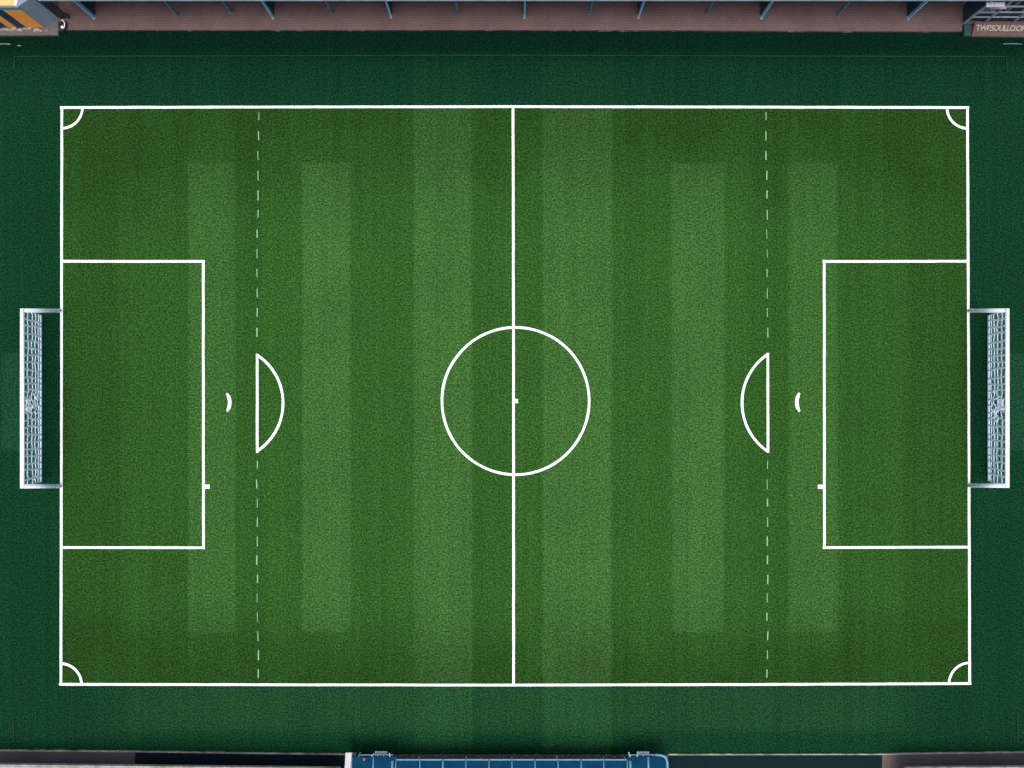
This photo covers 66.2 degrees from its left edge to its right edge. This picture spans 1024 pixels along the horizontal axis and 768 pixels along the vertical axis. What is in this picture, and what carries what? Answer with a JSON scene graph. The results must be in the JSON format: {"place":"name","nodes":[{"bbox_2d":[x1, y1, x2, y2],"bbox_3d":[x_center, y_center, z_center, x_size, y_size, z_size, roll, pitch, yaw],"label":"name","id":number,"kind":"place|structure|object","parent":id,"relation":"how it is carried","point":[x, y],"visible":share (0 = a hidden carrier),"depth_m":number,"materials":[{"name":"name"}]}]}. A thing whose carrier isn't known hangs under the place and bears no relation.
{"place":"outdoors","nodes":[
{"label":"outdoors","id":0,"kind":"place"},
{"bbox_2d":[0,751,134,763],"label":"pavement","id":1,"kind":"structure","parent":0,"point":[69,757],"depth_m":31.34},
{"bbox_2d":[0,763,340,767],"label":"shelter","id":2,"kind":"object","parent":1,"relation":"on","point":[32,765],"visible":1,"depth_m":30.20,"materials":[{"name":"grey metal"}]},
{"bbox_2d":[135,752,344,767],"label":"path","id":3,"kind":"structure","parent":0,"point":[232,759],"depth_m":31.35,"materials":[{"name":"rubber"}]},
{"bbox_2d":[375,751,386,755],"bbox_3d":[-5.213,14.734,31.088,0.500,0.632,0.220,0,90,0],"label":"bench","id":4,"kind":"object","parent":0,"point":[381,752],"visible":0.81,"depth_m":31.23,"materials":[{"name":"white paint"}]},
{"bbox_2d":[0,31,1023,754],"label":"lawn","id":5,"kind":"structure","parent":0,"point":[40,85],"depth_m":31.40,"materials":[{"name":"green plant"}]},
{"bbox_2d":[0,715,22,741],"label":"turf seam","id":6,"kind":"object","parent":5,"relation":"on","point":[13,734],"visible":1,"depth_m":31.36,"materials":[{"name":"green plant"}]},
{"bbox_2d":[0,19,59,36],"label":"plinth","id":7,"kind":"structure","parent":5,"relation":"on","point":[52,28],"depth_m":31.28,"materials":[{"name":"concrete"}]},
{"bbox_2d":[0,27,47,31],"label":"rubble","id":8,"kind":"object","parent":7,"relation":"on","point":[20,29],"visible":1,"depth_m":31.25,"materials":[{"name":"beige stone"}]},
{"bbox_2d":[0,0,57,27],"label":"kiosk","id":9,"kind":"object","parent":7,"relation":"on","point":[25,13],"visible":1,"depth_m":30.40,"materials":[{"name":"metal"}]},
{"bbox_2d":[20,308,61,487],"bbox_3d":[-18.414,0.576,30.149,0.872,2.523,7.186,0,90,0],"label":"football goal","id":10,"kind":"object","parent":5,"relation":"on","point":[23,348],"visible":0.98,"depth_m":29.83,"materials":[{"name":"white paint"}]},
{"bbox_2d":[25,399,31,411],"bbox_3d":[-18.168,0.813,29.439,0.293,0.149,0.494,0,90,0],"label":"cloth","id":11,"kind":"object","parent":10,"relation":"in","point":[28,404],"visible":0.99,"depth_m":29.42,"materials":[{"name":"white fabric"}]},
{"bbox_2d":[0,749,344,754],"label":"kerb","id":12,"kind":"structure","parent":5,"relation":"on","point":[218,752],"depth_m":31.32,"materials":[{"name":"grey concrete"}]},
{"bbox_2d":[345,752,356,767],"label":"pillar","id":13,"kind":"structure","parent":5,"relation":"on","point":[349,756],"depth_m":30.35,"materials":[{"name":"concrete"}]},
{"bbox_2d":[59,30,960,32],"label":"kerb","id":14,"kind":"structure","parent":5,"relation":"on","point":[503,30],"depth_m":31.35,"materials":[{"name":"grey concrete"}]},
{"bbox_2d":[14,55,1006,69],"bbox_3d":[-0.051,-12.796,31.360,39.689,0.001,0.714,0,90,0],"label":"turf seam","id":15,"kind":"object","parent":5,"relation":"on","point":[528,55],"visible":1,"depth_m":31.36,"materials":[{"name":"green plant"}]},
{"bbox_2d":[60,105,968,108],"bbox_3d":[0.104,-11.074,31.392,36.352,0.001,0.140,0,90,0],"label":"touchline","id":16,"kind":"object","parent":5,"relation":"on","point":[532,106],"visible":1,"depth_m":31.39,"materials":[{"name":"white paint"}]},
{"bbox_2d":[59,682,970,685],"bbox_3d":[0.128,12.009,31.391,36.480,0.001,0.164,0,90,0],"label":"touchline","id":17,"kind":"object","parent":5,"relation":"on","point":[640,684],"visible":1,"depth_m":31.39,"materials":[{"name":"white paint"}]},
{"bbox_2d":[668,751,1023,754],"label":"kerb","id":18,"kind":"structure","parent":5,"relation":"on","point":[845,753],"depth_m":31.32,"materials":[{"name":"grey concrete"}]},
{"bbox_2d":[961,24,970,37],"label":"footing block","id":19,"kind":"structure","parent":5,"relation":"on","point":[966,31],"depth_m":31.16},
{"bbox_2d":[967,308,1009,487],"bbox_3d":[18.630,0.564,30.149,0.886,2.523,7.162,0,90,0],"label":"football goal","id":20,"kind":"object","parent":5,"relation":"on","point":[1006,434],"visible":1,"depth_m":29.90,"materials":[{"name":"white paint"}]},
{"bbox_2d":[998,399,1003,410],"bbox_3d":[18.372,0.776,29.437,0.277,0.132,0.494,0,90,0],"label":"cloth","id":21,"kind":"object","parent":20,"relation":"in","point":[1001,403],"visible":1,"depth_m":29.42,"materials":[{"name":"white fabric"}]},
{"bbox_2d":[970,22,1023,37],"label":"sign board","id":22,"kind":"object","parent":5,"relation":"on","point":[999,29],"visible":1,"depth_m":31.19,"materials":[{"name":"beige paint"}]},
{"bbox_2d":[1017,712,1023,741],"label":"turf seam","id":23,"kind":"object","parent":5,"relation":"on","point":[1017,729],"visible":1,"depth_m":31.36,"materials":[{"name":"green plant"}]},
{"bbox_2d":[356,754,667,759],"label":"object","id":24,"kind":"structure","parent":0,"point":[472,756],"depth_m":31.34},
{"bbox_2d":[351,752,668,767],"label":"dugout","id":25,"kind":"object","parent":24,"relation":"on","point":[637,761],"visible":1,"depth_m":30.41,"materials":[{"name":"blue glass"},{"name":"grey steel"}]},
{"bbox_2d":[397,754,626,758],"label":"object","id":26,"kind":"structure","parent":0,"point":[512,757],"depth_m":31.33,"materials":[{"name":"blue plastic"}]},
{"bbox_2d":[62,108,967,683],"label":"field","id":27,"kind":"structure","parent":0,"point":[668,508],"depth_m":31.40,"materials":[{"name":"green plant"}]},
{"bbox_2d":[60,108,62,683],"bbox_3d":[-18.018,0.476,31.390,0.111,0.001,23.064,0,90,0],"label":"goal line","id":28,"kind":"object","parent":27,"relation":"on","point":[61,343],"visible":1,"depth_m":31.39,"materials":[{"name":"white paint"}]},
{"bbox_2d":[60,662,82,684],"bbox_3d":[-17.528,11.497,31.364,1.253,0.001,0.328,45,90,0],"label":"corner arc","id":29,"kind":"object","parent":27,"relation":"on","point":[74,669],"visible":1,"depth_m":31.36,"materials":[{"name":"white paint"}]},
{"bbox_2d":[61,107,83,128],"bbox_3d":[-17.490,-10.544,31.367,0.328,0.001,1.247,45,90,0],"label":"corner arc","id":30,"kind":"object","parent":27,"relation":"on","point":[75,122],"visible":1,"depth_m":31.37,"materials":[{"name":"white paint"}]},
{"bbox_2d":[61,260,204,548],"bbox_3d":[-15.154,0.819,31.382,5.748,0.002,11.562,0,90,0],"label":"penalty area","id":31,"kind":"object","parent":27,"relation":"on","point":[203,405],"visible":1,"depth_m":31.38,"materials":[{"name":"white paint"}]},
{"bbox_2d":[226,393,230,411],"bbox_3d":[-11.318,0.736,31.369,0.216,0.001,0.759,0,90,0],"label":"penalty mark","id":32,"kind":"object","parent":27,"relation":"on","point":[229,402],"visible":1,"depth_m":31.37,"materials":[{"name":"white paint"}]},
{"bbox_2d":[256,116,258,677],"bbox_3d":[-10.162,0.439,31.362,0.129,0.001,22.621,0,90,0],"label":"dashed line","id":33,"kind":"object","parent":27,"relation":"on","point":[257,461],"visible":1,"depth_m":31.36,"materials":[{"name":"paint"}]},
{"bbox_2d":[256,354,283,452],"bbox_3d":[-9.670,0.772,31.373,1.138,0.001,3.960,0,90,0],"label":"penalty arc","id":34,"kind":"object","parent":27,"relation":"on","point":[257,407],"visible":1,"depth_m":31.37,"materials":[{"name":"white paint"}]},
{"bbox_2d":[512,107,514,684],"bbox_3d":[0.055,0.474,31.387,0.132,0.001,23.132,0,90,0],"label":"halfway line","id":35,"kind":"object","parent":27,"relation":"on","point":[513,464],"visible":1,"depth_m":31.39,"materials":[{"name":"white paint"}]},
{"bbox_2d":[441,326,589,475],"bbox_3d":[0.142,0.680,31.386,5.982,0.001,5.990,0,90,0],"label":"circle","id":36,"kind":"object","parent":27,"relation":"on","point":[579,436],"visible":1,"depth_m":31.39,"materials":[{"name":"white paint"}]},
{"bbox_2d":[741,353,768,452],"bbox_3d":[9.710,0.751,31.371,1.143,0.001,3.987,0,90,0],"label":"penalty arc","id":37,"kind":"object","parent":27,"relation":"on","point":[742,398],"visible":1,"depth_m":31.37,"materials":[{"name":"white paint"}]},
{"bbox_2d":[765,119,767,677],"bbox_3d":[10.192,0.429,31.361,0.103,0.001,22.602,0,90,0],"label":"dashed line","id":38,"kind":"object","parent":27,"relation":"on","point":[767,461],"visible":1,"depth_m":31.36,"materials":[{"name":"paint"}]},
{"bbox_2d":[795,393,799,411],"bbox_3d":[11.419,0.728,31.368,0.218,0.001,0.785,0,90,0],"label":"penalty mark","id":39,"kind":"object","parent":27,"relation":"on","point":[797,401],"visible":1,"depth_m":31.37,"materials":[{"name":"white paint"}]},
{"bbox_2d":[823,260,968,548],"bbox_3d":[15.348,0.816,31.379,5.864,0.002,11.552,0,90,0],"label":"penalty area","id":40,"kind":"object","parent":27,"relation":"on","point":[824,406],"visible":1,"depth_m":31.38,"materials":[{"name":"white paint"}]},
{"bbox_2d":[946,107,967,129],"bbox_3d":[17.705,-10.542,31.366,0.332,0.001,1.252,-45,90,0],"label":"corner arc","id":41,"kind":"object","parent":27,"relation":"on","point":[952,121],"visible":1,"depth_m":31.37,"materials":[{"name":"white paint"}]},
{"bbox_2d":[948,662,969,683],"bbox_3d":[17.788,11.469,31.363,0.328,0.001,1.252,45,90,0],"label":"corner arc","id":42,"kind":"object","parent":27,"relation":"on","point":[953,670],"visible":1,"depth_m":31.36,"materials":[{"name":"white paint"}]},
{"bbox_2d":[966,107,970,683],"bbox_3d":[18.261,0.462,31.388,0.114,0.001,23.036,0,90,0],"label":"goal line","id":43,"kind":"object","parent":27,"relation":"on","point":[968,395],"visible":1,"depth_m":31.39,"materials":[{"name":"white paint"}]},
{"bbox_2d":[58,1,1023,31],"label":"pavement","id":44,"kind":"structure","parent":0,"point":[891,16],"depth_m":31.30,"materials":[{"name":"brick"}]},
{"bbox_2d":[39,1,69,18],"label":"gate","id":45,"kind":"structure","parent":44,"relation":"on","point":[57,10],"depth_m":30.57,"materials":[{"name":"black metal"}]},
{"bbox_2d":[58,20,66,30],"bbox_3d":[-17.866,-14.251,31.139,0.340,0.187,0.432,0,90,0],"label":"hose reel","id":46,"kind":"object","parent":44,"relation":"on","point":[62,28],"visible":1,"depth_m":31.14,"materials":[{"name":"white plastic"}]},
{"bbox_2d":[38,0,1023,19],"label":"grandstand","id":47,"kind":"object","parent":44,"relation":"on","point":[913,6],"visible":1,"depth_m":30.24,"materials":[{"name":"blue metal"}]},
{"bbox_2d":[962,1,1023,24],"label":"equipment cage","id":48,"kind":"object","parent":44,"relation":"on","point":[1011,11],"visible":0.98,"depth_m":30.81,"materials":[{"name":"grey metal"}]},
{"bbox_2d":[668,755,881,767],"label":"path","id":49,"kind":"structure","parent":0,"point":[774,761],"depth_m":31.35,"materials":[{"name":"rubber"}]},
{"bbox_2d":[882,753,1023,767],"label":"pavement","id":50,"kind":"structure","parent":0,"point":[894,761],"depth_m":31.34,"materials":[{"name":"grey concrete"}]},
{"bbox_2d":[903,765,1023,767],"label":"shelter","id":51,"kind":"object","parent":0,"point":[997,766],"visible":1,"depth_m":30.23,"materials":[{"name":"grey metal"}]}
]}

